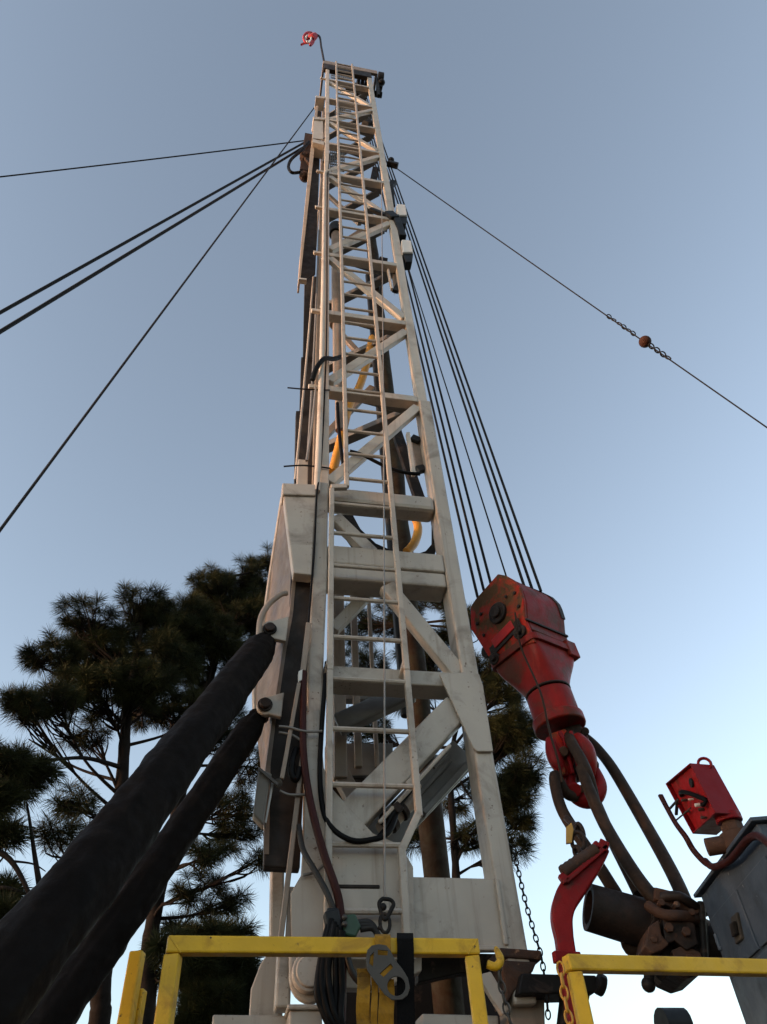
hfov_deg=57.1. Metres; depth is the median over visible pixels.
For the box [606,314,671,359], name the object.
line weight
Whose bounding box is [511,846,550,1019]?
chain
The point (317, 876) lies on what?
hose
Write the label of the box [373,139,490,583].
hoist rope
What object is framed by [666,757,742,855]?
gauge box
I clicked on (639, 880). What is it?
elevator link
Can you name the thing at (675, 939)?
metal bracket
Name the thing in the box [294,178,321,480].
wire
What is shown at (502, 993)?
chain
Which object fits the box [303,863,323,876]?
tie wire
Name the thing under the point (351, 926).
hose connector
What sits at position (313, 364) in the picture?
wire
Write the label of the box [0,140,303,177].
guy line
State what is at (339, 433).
hose
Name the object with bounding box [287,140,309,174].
hose
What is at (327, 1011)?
hose bundle
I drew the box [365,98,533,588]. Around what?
hoist rope
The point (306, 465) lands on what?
rod
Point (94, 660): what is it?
pine tree
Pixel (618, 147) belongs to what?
sky
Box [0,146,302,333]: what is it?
guy line
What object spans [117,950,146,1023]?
guard rail
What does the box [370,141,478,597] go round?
hoist rope
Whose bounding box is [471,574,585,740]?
travelling block
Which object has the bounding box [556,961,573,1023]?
chain
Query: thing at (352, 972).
hose
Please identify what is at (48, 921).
hydraulic ram
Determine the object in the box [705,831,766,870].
hose
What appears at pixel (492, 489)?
hoist rope
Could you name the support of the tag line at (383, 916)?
hanging from the drilling mast
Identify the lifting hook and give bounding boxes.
[545,724,606,808]
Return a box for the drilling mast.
[249,61,536,1015]
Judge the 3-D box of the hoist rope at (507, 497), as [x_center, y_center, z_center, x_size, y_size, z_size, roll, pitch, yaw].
[0.507,-5.886,14.085,1.090,19.560,0.031,-11,-46,7]
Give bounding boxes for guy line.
[0,107,314,531]
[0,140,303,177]
[0,142,303,314]
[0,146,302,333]
[396,168,766,427]
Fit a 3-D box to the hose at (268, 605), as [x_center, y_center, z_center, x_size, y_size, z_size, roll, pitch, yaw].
[-0.945,0.863,6.003,0.254,0.552,0.060,14,-49,-17]
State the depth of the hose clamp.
4.19 m
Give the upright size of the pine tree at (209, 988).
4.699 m
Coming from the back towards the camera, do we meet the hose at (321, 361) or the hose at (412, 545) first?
the hose at (321, 361)
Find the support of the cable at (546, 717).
hanging from the travelling block
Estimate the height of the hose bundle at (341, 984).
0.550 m
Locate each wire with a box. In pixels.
[279,725,321,732]
[279,731,307,739]
[279,789,304,795]
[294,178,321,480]
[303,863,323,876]
[305,387,316,461]
[307,230,319,459]
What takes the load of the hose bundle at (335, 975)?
hanging from the hose clamp
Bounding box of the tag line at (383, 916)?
[377,182,395,933]
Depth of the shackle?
4.65 m
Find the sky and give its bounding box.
[0,0,766,1023]
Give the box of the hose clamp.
[323,908,342,929]
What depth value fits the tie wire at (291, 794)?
4.85 m
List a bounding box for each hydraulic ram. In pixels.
[0,632,275,1023]
[24,708,265,1023]
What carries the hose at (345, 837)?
attached to the drilling mast
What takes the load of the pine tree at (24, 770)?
on the ground
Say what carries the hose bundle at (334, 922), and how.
hanging from the hose clamp
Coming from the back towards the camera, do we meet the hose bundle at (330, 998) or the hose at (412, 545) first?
the hose at (412, 545)
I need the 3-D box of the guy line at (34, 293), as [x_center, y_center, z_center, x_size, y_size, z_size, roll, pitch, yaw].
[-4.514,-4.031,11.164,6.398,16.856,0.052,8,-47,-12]
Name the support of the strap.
hanging from the guard rail at (178, 947)
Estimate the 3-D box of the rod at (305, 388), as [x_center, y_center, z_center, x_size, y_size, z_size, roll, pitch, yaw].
[-0.903,-1.488,8.518,0.511,0.063,0.030,4,-47,-8]
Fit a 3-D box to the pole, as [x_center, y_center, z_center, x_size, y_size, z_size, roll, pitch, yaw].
[0.149,-0.630,9.766,0.256,18.205,0.261,-5,-46,0]
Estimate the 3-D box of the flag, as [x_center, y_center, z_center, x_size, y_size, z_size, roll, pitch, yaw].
[-2.215,-14.715,22.186,0.769,3.865,0.282,14,-49,-17]
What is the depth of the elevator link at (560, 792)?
5.12 m
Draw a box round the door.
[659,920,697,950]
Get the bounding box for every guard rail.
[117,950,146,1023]
[154,935,503,1023]
[562,954,766,1023]
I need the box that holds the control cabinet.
[693,816,766,1023]
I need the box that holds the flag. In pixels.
[300,31,324,60]
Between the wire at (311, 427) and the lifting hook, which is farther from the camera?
the wire at (311, 427)
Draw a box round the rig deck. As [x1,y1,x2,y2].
[212,948,692,1023]
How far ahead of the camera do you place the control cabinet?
3.66 m
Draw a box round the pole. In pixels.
[364,208,464,1014]
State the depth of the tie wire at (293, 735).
5.17 m
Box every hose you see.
[256,590,287,633]
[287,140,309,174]
[288,746,301,782]
[297,824,335,907]
[299,670,346,1020]
[306,153,329,668]
[310,355,341,381]
[317,661,397,843]
[329,335,374,473]
[336,402,343,463]
[345,957,371,991]
[350,449,419,475]
[403,521,421,551]
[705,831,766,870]
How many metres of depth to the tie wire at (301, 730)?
5.18 m
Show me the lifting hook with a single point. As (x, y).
(568, 764)
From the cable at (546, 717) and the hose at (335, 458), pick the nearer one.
the cable at (546, 717)
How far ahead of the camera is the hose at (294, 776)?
4.97 m
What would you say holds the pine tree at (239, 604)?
on the ground
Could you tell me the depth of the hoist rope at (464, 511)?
9.06 m
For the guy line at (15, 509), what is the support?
attached to the ground
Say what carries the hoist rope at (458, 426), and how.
hanging from the drilling mast
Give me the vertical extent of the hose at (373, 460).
0.252 m
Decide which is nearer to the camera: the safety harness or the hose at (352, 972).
the safety harness
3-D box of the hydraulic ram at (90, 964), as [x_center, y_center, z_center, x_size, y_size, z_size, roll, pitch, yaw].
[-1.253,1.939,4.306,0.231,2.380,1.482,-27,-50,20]
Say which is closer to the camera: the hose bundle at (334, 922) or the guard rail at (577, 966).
the guard rail at (577, 966)
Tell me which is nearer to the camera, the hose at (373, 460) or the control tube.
the control tube
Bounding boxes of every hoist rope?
[363,99,525,585]
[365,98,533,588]
[366,98,541,591]
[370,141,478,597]
[372,140,484,590]
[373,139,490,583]
[375,164,506,575]
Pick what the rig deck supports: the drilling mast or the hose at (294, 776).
the drilling mast
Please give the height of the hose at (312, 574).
13.096 m
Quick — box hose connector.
[342,914,360,936]
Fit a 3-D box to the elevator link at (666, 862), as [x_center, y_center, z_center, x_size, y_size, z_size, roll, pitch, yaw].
[1.725,2.244,5.282,0.474,1.778,0.934,-5,-46,0]
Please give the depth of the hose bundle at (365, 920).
4.24 m
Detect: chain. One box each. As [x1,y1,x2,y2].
[494,959,512,1023]
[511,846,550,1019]
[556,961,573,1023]
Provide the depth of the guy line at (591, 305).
11.96 m
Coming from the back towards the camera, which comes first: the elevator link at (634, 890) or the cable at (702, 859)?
the elevator link at (634, 890)
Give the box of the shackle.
[563,815,586,855]
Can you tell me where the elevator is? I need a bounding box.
[582,884,722,993]
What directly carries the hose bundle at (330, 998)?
hanging from the hose clamp
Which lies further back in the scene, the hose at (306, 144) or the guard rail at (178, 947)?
the hose at (306, 144)
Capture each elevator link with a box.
[549,770,636,954]
[564,729,690,896]
[576,764,665,908]
[601,802,642,896]
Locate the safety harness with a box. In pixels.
[356,934,409,1023]
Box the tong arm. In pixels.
[550,839,609,1023]
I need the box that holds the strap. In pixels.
[397,933,414,1023]
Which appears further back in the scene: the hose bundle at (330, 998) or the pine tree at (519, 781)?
the pine tree at (519, 781)
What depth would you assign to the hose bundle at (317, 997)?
3.86 m
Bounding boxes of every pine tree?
[0,579,220,1023]
[0,733,74,919]
[138,909,267,1023]
[140,541,272,1023]
[344,598,551,877]
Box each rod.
[284,465,330,468]
[287,387,329,390]
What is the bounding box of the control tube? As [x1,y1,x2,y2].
[280,622,310,792]
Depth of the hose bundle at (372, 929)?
4.22 m
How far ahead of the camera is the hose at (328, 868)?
4.70 m
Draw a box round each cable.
[514,612,562,782]
[659,794,707,864]
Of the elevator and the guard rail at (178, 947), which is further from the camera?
the elevator
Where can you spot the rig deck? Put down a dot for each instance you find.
(520, 978)
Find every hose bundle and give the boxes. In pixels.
[314,923,330,1023]
[319,918,335,1023]
[324,921,336,991]
[326,924,340,1023]
[333,927,340,1007]
[337,930,345,1023]
[358,918,377,935]
[360,923,378,930]
[360,925,380,933]
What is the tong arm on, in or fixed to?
attached to the elevator

